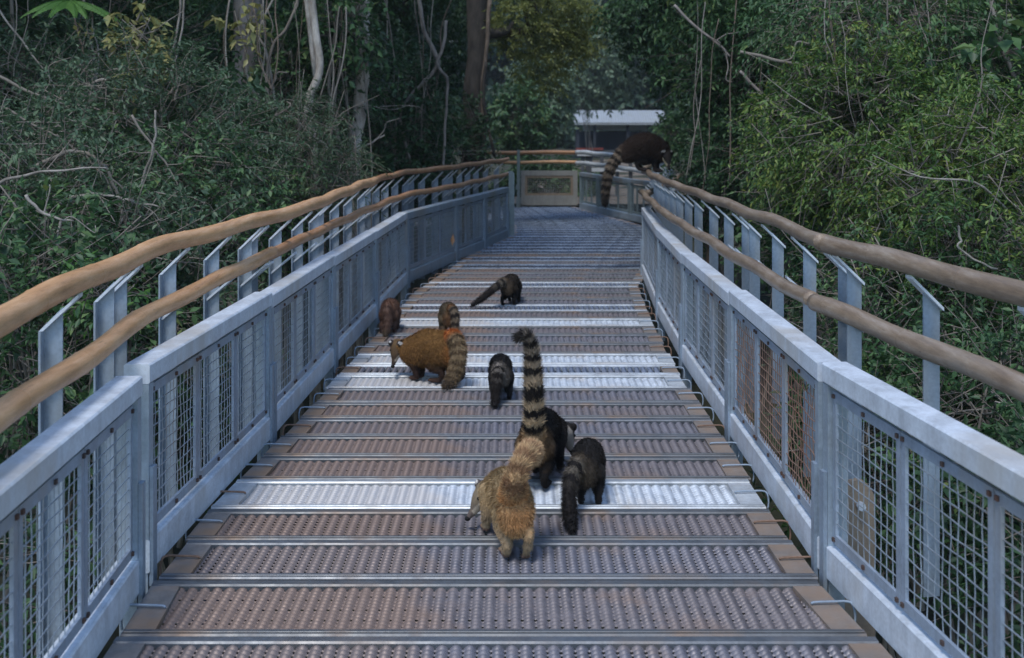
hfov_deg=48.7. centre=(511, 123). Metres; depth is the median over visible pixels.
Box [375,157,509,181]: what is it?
bamboo handrail
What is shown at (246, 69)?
branch
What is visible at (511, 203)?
end post
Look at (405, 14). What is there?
tree
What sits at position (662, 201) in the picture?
handrail post
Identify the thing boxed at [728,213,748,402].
handrail post
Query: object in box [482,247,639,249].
deck grating
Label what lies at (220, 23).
hanging leaves
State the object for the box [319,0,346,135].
vine curtain
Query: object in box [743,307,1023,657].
shrub
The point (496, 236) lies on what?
railing panel
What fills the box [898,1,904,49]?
branch
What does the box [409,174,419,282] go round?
handrail post
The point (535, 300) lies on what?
deck grating
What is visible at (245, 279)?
handrail post
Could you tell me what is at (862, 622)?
gusset plate
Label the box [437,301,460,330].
coati
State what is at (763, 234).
shrub
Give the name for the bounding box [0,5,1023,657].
ground
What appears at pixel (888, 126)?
branch
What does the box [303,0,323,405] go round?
tree
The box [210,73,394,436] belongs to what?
shrub
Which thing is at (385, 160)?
fern
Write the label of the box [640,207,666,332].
railing panel
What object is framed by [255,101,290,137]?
branch
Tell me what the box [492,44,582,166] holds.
shrub
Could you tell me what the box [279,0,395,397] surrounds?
shrub
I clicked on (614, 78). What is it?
shrub
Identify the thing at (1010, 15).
shrub
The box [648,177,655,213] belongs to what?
handrail post
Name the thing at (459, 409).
deck grating
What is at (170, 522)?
railing panel
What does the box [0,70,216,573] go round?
shrub
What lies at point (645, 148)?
coati
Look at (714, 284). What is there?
railing panel
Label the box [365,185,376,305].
handrail post
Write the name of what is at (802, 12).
shrub
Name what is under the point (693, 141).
vine curtain
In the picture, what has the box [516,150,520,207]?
gate post
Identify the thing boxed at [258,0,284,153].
branch
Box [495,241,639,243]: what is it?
deck grating
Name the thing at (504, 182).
railing
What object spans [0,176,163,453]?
shrub
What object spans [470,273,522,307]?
coati
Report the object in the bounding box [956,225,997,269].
branch
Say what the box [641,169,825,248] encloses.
bamboo handrail
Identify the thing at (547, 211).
deck grating
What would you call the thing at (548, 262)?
deck grating
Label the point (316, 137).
branch
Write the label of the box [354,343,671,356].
deck grating
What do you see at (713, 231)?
handrail post
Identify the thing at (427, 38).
liana
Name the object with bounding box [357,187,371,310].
handrail post
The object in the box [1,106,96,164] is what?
branch
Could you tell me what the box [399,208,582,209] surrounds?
deck grating
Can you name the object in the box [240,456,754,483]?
deck grating
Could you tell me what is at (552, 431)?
coati
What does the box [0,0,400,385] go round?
undergrowth
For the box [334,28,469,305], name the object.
shrub
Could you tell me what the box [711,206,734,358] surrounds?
handrail post
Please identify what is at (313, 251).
handrail post
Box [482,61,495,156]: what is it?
liana
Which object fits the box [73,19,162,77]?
hanging leaves
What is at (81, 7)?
compound leaf plant
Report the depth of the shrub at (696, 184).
13.87 m
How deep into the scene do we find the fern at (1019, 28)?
9.20 m
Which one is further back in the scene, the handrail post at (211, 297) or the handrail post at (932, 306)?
the handrail post at (211, 297)
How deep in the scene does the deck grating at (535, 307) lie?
10.47 m
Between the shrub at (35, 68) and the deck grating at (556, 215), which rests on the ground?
the shrub at (35, 68)
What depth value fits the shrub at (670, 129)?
23.88 m
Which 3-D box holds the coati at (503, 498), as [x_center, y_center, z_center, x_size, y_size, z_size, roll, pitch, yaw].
[0.004,1.473,4.574,0.268,0.470,0.530,0,0,-20]
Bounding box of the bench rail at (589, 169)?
[577,154,632,195]
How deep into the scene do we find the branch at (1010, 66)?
8.99 m
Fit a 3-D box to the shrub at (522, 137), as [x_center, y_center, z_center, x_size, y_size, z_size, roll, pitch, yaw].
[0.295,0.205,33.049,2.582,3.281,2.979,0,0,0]
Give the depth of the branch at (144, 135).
7.99 m
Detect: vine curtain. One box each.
[8,0,99,85]
[223,0,303,133]
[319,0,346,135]
[371,0,451,144]
[686,0,768,202]
[823,0,954,135]
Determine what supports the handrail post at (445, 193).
attached to the bamboo handrail at (382, 177)
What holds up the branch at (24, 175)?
attached to the shrub at (95, 141)
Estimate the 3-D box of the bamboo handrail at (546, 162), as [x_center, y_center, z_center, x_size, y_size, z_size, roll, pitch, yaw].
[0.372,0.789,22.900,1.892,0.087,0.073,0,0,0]
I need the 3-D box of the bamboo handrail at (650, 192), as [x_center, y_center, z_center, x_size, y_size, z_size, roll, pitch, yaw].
[2.090,0.800,15.101,0.140,0.093,4.447,0,0,13]
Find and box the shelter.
[573,110,664,154]
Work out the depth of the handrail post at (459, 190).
15.47 m
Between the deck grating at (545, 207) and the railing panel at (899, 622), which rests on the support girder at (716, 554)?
the deck grating at (545, 207)
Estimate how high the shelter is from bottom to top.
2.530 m
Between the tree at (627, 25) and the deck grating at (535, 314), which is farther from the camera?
the tree at (627, 25)
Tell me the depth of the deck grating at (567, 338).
8.96 m
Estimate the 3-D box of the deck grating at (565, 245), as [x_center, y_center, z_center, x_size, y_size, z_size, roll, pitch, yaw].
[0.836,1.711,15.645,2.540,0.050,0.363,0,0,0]
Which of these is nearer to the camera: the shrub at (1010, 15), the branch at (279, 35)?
the shrub at (1010, 15)
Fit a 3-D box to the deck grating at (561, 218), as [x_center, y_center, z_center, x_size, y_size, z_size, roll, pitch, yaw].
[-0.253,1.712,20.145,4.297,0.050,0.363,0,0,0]
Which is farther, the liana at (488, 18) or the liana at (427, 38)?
the liana at (488, 18)
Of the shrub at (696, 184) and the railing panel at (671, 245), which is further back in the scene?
the shrub at (696, 184)
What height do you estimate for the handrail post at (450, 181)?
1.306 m
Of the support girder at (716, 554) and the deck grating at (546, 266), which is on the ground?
the support girder at (716, 554)
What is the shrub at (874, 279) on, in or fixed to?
on the ground
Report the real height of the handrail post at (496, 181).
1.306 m
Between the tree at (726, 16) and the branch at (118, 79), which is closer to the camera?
the branch at (118, 79)
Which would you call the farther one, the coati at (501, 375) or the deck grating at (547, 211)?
the deck grating at (547, 211)
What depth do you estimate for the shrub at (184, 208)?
7.05 m
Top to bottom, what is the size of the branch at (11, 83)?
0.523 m
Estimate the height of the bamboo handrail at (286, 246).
0.086 m
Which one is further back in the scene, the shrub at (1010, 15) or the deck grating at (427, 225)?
the deck grating at (427, 225)
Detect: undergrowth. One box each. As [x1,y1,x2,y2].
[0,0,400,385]
[664,0,1018,344]
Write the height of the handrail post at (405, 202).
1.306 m
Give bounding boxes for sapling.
[46,251,152,343]
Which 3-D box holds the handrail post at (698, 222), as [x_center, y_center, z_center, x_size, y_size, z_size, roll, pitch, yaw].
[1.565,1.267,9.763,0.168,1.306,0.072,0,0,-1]
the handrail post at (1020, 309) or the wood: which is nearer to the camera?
the handrail post at (1020, 309)
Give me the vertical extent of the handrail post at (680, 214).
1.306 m
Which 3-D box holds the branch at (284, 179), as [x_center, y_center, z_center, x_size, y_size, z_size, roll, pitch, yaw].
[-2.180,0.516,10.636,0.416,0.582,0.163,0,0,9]
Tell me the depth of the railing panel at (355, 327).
8.94 m
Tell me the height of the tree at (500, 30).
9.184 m
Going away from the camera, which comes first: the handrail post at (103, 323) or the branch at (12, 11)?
the handrail post at (103, 323)
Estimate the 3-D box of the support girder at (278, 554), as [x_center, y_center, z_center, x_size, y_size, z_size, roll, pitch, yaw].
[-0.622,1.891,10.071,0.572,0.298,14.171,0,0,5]
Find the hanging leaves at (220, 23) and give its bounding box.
[203,0,273,81]
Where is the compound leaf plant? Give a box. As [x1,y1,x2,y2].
[19,0,119,22]
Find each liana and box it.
[0,10,54,87]
[128,0,145,76]
[163,0,181,74]
[171,0,184,70]
[398,0,440,164]
[435,20,448,164]
[480,0,491,151]
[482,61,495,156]
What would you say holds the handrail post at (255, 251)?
attached to the bamboo handrail at (26, 306)
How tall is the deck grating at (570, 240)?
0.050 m
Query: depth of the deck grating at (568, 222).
19.23 m
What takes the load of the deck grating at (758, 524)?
on the support girder at (278, 554)
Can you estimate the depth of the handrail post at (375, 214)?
11.96 m
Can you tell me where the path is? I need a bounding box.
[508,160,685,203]
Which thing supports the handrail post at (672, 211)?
attached to the bamboo handrail at (800, 232)
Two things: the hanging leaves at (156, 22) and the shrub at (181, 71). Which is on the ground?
the shrub at (181, 71)
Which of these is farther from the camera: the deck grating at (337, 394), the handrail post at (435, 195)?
the handrail post at (435, 195)
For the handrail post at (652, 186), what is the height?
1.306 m
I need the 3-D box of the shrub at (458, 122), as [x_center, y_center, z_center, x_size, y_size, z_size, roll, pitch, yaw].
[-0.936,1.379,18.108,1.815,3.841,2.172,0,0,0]
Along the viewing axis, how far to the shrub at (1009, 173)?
10.15 m
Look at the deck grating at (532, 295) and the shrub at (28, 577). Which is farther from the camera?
the deck grating at (532, 295)
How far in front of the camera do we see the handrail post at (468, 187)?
15.91 m
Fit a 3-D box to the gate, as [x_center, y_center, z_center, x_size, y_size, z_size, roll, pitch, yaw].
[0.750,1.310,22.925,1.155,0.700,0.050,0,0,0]
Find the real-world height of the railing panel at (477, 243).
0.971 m
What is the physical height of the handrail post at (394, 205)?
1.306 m
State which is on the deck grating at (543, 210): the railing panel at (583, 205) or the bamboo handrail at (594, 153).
the railing panel at (583, 205)
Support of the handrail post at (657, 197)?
attached to the bamboo handrail at (800, 232)
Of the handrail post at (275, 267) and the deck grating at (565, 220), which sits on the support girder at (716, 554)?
the deck grating at (565, 220)
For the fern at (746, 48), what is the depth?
11.51 m
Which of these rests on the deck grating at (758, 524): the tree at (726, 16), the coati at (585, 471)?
the coati at (585, 471)
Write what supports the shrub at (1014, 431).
on the ground
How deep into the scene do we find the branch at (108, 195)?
7.20 m
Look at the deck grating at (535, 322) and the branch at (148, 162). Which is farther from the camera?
the deck grating at (535, 322)
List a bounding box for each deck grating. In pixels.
[103,637,892,657]
[120,580,866,636]
[159,540,817,580]
[185,509,791,544]
[211,479,769,508]
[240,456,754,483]
[260,436,739,458]
[282,418,723,435]
[298,402,713,421]
[313,388,703,405]
[323,374,691,391]
[335,364,684,378]
[346,353,679,368]
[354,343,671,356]
[365,334,668,345]
[374,326,662,338]
[380,218,616,218]
[380,221,633,222]
[388,210,585,210]
[388,216,613,217]
[389,211,589,211]
[390,212,600,213]
[391,318,658,327]
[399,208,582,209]
[400,298,649,308]
[400,304,651,315]
[400,311,655,322]
[405,292,646,301]
[412,287,644,295]
[414,223,639,226]
[420,282,643,290]
[426,219,624,220]
[428,214,606,215]
[428,277,643,284]
[435,273,641,276]
[442,268,639,272]
[448,264,639,268]
[453,261,639,264]
[460,257,639,260]
[467,253,639,256]
[475,250,639,252]
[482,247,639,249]
[488,244,639,246]
[490,207,577,207]
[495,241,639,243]
[501,239,639,240]
[505,236,641,238]
[513,234,641,235]
[514,225,641,226]
[514,227,641,228]
[514,229,641,230]
[514,231,641,233]
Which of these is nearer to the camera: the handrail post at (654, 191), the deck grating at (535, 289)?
the deck grating at (535, 289)
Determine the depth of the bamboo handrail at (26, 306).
4.72 m
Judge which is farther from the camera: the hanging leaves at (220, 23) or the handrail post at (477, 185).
the handrail post at (477, 185)
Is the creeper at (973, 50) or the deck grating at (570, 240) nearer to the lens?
the creeper at (973, 50)
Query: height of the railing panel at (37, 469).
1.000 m
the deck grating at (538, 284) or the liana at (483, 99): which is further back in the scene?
the liana at (483, 99)
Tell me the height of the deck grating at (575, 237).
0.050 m
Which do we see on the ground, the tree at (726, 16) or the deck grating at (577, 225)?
the tree at (726, 16)
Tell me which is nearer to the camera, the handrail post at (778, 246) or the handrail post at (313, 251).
the handrail post at (778, 246)
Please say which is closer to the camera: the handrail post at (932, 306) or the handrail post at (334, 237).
the handrail post at (932, 306)
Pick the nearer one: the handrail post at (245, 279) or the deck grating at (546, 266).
the handrail post at (245, 279)
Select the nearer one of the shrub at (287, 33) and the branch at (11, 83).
the branch at (11, 83)
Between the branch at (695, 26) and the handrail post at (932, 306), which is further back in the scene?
the branch at (695, 26)
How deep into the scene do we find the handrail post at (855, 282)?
5.31 m
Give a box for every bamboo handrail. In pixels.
[0,176,378,338]
[0,246,277,433]
[272,172,508,259]
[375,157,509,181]
[487,150,575,154]
[489,160,576,163]
[575,150,664,165]
[575,161,655,174]
[638,189,817,304]
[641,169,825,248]
[647,173,680,195]
[807,294,1023,402]
[814,233,1023,306]
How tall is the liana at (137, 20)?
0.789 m
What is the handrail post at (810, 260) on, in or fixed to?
attached to the bamboo handrail at (800, 232)
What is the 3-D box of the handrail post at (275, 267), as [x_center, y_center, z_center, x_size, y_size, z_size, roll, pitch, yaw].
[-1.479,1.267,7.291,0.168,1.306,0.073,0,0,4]
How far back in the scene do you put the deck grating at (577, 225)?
18.61 m
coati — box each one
[378,297,401,336]
[388,327,468,390]
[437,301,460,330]
[465,436,545,558]
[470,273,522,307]
[487,353,514,409]
[509,326,576,488]
[558,436,606,534]
[600,132,672,207]
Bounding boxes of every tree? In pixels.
[0,0,32,344]
[222,0,266,388]
[229,0,514,260]
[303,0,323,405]
[345,0,369,397]
[461,0,620,258]
[585,0,813,331]
[595,0,1023,344]
[880,0,1023,409]
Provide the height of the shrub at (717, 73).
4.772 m
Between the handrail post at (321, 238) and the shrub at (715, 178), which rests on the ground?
the shrub at (715, 178)
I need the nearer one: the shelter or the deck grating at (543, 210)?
the deck grating at (543, 210)
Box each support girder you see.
[177,372,410,657]
[621,372,818,657]
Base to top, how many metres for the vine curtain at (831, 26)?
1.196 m
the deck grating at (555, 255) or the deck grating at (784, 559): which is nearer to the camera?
the deck grating at (784, 559)
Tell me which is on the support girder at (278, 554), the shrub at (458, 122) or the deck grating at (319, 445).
the deck grating at (319, 445)
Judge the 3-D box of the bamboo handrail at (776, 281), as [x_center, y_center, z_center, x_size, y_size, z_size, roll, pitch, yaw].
[1.388,0.800,9.212,0.166,0.084,8.225,0,0,1]
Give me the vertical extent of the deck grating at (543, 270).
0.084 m
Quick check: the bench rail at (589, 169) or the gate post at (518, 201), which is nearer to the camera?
the gate post at (518, 201)
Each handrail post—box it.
[38,292,82,657]
[93,271,130,584]
[115,264,142,561]
[158,247,189,508]
[203,236,234,465]
[238,227,268,432]
[252,225,273,417]
[269,219,296,392]
[291,211,316,379]
[308,206,331,361]
[319,204,335,347]
[329,197,349,331]
[343,191,362,319]
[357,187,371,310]
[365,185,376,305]
[372,181,385,259]
[381,179,393,285]
[391,177,403,276]
[402,175,413,210]
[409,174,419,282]
[418,173,429,278]
[432,172,444,273]
[442,170,452,269]
[448,170,457,267]
[456,168,466,260]
[464,167,476,257]
[473,166,482,232]
[483,164,493,229]
[494,163,504,230]
[644,180,653,197]
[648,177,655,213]
[651,179,659,218]
[654,180,664,225]
[658,183,669,306]
[663,185,675,305]
[669,188,683,317]
[674,191,692,250]
[683,195,703,345]
[697,200,718,362]
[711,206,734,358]
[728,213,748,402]
[735,216,761,412]
[756,224,785,438]
[785,236,817,476]
[824,253,846,361]
[832,255,864,479]
[905,274,943,596]
[1017,306,1023,315]
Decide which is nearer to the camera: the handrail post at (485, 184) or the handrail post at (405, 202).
the handrail post at (405, 202)
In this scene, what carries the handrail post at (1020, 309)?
on the support beam
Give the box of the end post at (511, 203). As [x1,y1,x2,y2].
[509,171,513,235]
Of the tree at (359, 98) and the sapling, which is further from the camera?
the tree at (359, 98)
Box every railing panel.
[0,376,145,657]
[124,292,273,592]
[260,255,336,442]
[325,230,378,377]
[369,212,408,334]
[402,200,457,299]
[451,193,485,260]
[481,187,508,248]
[579,172,600,212]
[597,175,631,220]
[629,179,650,222]
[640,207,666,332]
[656,229,692,378]
[679,253,741,439]
[726,290,840,582]
[819,362,1023,657]
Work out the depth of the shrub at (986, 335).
6.05 m
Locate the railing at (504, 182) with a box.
[488,148,614,206]
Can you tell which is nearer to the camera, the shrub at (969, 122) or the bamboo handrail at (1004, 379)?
the bamboo handrail at (1004, 379)
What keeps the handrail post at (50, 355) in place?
on the support beam
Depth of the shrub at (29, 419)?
6.20 m
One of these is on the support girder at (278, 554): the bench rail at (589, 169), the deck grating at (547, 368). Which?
the deck grating at (547, 368)
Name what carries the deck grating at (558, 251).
on the support girder at (716, 554)
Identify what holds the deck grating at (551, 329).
on the support girder at (278, 554)
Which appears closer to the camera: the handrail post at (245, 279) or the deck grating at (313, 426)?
the deck grating at (313, 426)
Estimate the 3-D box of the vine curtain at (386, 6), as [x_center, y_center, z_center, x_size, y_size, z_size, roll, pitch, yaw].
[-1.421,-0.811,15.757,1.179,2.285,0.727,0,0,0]
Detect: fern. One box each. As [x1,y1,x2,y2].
[361,154,409,172]
[722,38,784,55]
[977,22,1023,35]
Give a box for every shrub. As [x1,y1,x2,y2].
[0,0,269,351]
[0,5,238,369]
[0,8,321,499]
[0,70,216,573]
[0,173,202,657]
[0,448,100,657]
[1,270,288,576]
[6,102,304,547]
[11,134,291,624]
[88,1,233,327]
[139,44,284,460]
[170,93,342,405]
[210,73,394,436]
[235,0,326,387]
[262,1,416,371]
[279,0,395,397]
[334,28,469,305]
[360,122,476,298]
[405,89,509,275]
[485,73,565,171]
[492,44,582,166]
[534,12,652,157]
[637,1,868,400]
[648,105,689,173]
[650,128,775,377]
[670,62,873,420]
[681,28,811,393]
[716,0,1023,478]
[718,0,1023,530]
[718,131,967,331]
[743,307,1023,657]
[760,159,1023,610]
[772,0,1023,439]
[824,2,1023,593]
[862,263,1023,657]
[878,356,1023,657]
[888,7,1023,401]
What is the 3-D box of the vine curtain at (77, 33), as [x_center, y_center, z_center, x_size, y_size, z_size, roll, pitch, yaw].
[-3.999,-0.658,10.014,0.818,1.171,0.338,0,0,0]
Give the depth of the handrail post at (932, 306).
4.59 m
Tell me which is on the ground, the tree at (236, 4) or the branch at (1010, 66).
the tree at (236, 4)
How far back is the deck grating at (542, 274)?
12.72 m
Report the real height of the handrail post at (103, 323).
1.306 m
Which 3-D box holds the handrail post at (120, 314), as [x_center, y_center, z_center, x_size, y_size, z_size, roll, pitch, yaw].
[-1.669,1.267,4.919,0.168,1.306,0.072,0,0,-2]
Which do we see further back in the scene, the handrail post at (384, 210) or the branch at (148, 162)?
the handrail post at (384, 210)
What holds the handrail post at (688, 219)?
attached to the bamboo handrail at (800, 232)
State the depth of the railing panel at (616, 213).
20.33 m
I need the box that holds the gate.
[520,171,577,204]
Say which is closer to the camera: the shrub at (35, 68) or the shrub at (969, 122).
the shrub at (969, 122)
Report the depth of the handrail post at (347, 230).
10.23 m
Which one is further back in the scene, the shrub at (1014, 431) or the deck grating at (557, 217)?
the deck grating at (557, 217)
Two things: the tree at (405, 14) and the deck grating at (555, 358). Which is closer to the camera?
the deck grating at (555, 358)
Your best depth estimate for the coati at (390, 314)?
9.09 m
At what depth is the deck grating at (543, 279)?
12.32 m
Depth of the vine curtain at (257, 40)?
11.51 m
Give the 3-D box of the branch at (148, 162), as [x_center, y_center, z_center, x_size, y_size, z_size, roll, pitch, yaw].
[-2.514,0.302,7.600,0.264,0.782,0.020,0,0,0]
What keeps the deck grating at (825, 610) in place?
on the support girder at (278, 554)
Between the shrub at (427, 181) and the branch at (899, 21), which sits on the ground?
the shrub at (427, 181)
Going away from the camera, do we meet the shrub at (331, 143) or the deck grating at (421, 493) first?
the deck grating at (421, 493)
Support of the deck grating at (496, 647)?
on the support girder at (278, 554)
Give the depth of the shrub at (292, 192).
10.60 m
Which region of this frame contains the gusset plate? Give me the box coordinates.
[844,478,874,657]
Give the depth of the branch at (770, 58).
8.79 m
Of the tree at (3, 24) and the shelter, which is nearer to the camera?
the tree at (3, 24)
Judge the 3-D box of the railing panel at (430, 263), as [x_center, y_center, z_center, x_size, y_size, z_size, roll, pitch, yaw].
[-0.934,1.433,13.009,0.112,0.974,2.021,0,0,12]
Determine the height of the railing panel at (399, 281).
0.979 m
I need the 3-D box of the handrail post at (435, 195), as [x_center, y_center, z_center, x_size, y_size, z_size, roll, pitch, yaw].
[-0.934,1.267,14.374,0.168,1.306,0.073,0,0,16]
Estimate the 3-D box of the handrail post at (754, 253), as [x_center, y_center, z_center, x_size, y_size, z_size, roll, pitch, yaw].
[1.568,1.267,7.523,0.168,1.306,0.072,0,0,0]
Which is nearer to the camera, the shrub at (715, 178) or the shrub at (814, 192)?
the shrub at (814, 192)
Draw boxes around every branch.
[0,57,141,125]
[0,167,105,184]
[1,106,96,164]
[9,0,22,99]
[24,184,96,232]
[30,149,154,261]
[59,192,169,221]
[87,52,159,107]
[106,114,216,216]
[118,110,156,225]
[245,64,254,92]
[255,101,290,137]
[257,155,297,207]
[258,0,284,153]
[265,0,298,168]
[294,118,339,163]
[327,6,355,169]
[360,118,398,149]
[674,4,753,81]
[739,70,829,143]
[740,40,886,101]
[853,99,900,183]
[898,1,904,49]
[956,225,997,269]
[988,0,1023,99]
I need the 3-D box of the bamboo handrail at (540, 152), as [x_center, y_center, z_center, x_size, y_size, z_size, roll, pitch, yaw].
[0.362,0.592,22.900,1.890,0.099,0.085,0,0,0]
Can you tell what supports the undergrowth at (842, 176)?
on the ground
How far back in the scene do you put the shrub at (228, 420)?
7.23 m
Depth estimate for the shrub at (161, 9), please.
12.88 m
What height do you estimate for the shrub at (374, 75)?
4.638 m
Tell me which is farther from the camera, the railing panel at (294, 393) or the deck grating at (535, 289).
the deck grating at (535, 289)
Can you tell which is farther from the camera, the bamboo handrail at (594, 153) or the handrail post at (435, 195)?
the bamboo handrail at (594, 153)
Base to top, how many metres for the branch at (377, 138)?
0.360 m
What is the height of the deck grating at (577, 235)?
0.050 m
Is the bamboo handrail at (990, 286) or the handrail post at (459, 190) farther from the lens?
the handrail post at (459, 190)
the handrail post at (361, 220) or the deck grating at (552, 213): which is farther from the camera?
the deck grating at (552, 213)
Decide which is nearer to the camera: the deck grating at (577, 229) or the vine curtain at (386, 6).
the vine curtain at (386, 6)
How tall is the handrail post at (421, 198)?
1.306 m
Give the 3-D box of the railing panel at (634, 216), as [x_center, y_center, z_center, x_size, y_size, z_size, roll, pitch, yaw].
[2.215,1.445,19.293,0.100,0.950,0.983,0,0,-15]
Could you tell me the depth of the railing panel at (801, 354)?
5.07 m
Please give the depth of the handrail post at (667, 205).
11.71 m
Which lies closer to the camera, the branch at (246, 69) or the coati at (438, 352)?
the coati at (438, 352)
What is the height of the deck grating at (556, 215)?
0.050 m
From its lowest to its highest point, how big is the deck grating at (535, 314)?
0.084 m
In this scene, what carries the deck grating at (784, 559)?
on the support girder at (278, 554)
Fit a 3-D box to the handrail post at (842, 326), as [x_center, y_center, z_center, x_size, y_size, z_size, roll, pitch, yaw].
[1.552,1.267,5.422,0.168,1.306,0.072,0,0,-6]
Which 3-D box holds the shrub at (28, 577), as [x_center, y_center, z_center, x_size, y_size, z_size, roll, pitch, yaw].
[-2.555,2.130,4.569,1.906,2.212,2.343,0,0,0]
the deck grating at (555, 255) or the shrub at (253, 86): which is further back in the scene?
the deck grating at (555, 255)
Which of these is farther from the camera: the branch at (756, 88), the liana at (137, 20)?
the branch at (756, 88)
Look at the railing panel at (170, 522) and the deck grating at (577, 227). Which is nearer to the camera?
the railing panel at (170, 522)
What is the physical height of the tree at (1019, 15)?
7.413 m
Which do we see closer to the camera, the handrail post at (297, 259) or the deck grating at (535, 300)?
the handrail post at (297, 259)
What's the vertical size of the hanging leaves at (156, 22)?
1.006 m
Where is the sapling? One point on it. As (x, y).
(92, 296)
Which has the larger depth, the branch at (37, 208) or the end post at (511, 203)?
the end post at (511, 203)
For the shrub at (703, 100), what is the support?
on the ground
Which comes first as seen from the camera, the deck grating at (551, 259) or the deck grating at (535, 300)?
the deck grating at (535, 300)
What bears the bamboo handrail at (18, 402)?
attached to the handrail post at (211, 297)
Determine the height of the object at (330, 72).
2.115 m
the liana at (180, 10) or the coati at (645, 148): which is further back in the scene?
the coati at (645, 148)
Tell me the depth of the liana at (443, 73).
15.48 m
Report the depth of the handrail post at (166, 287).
5.59 m
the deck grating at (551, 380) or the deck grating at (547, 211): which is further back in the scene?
the deck grating at (547, 211)
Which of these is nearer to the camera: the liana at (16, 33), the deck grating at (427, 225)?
the liana at (16, 33)
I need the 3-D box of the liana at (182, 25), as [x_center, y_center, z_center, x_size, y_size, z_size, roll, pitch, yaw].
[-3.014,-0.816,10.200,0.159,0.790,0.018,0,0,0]
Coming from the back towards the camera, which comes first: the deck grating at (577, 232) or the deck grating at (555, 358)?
the deck grating at (577, 232)
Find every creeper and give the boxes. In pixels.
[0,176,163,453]
[854,0,1023,517]
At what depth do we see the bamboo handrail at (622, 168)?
21.12 m
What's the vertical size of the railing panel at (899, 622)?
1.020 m
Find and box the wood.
[0,0,795,159]
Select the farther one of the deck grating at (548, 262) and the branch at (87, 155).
the deck grating at (548, 262)
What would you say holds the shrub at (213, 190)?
on the ground
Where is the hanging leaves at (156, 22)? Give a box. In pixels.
[102,1,194,116]

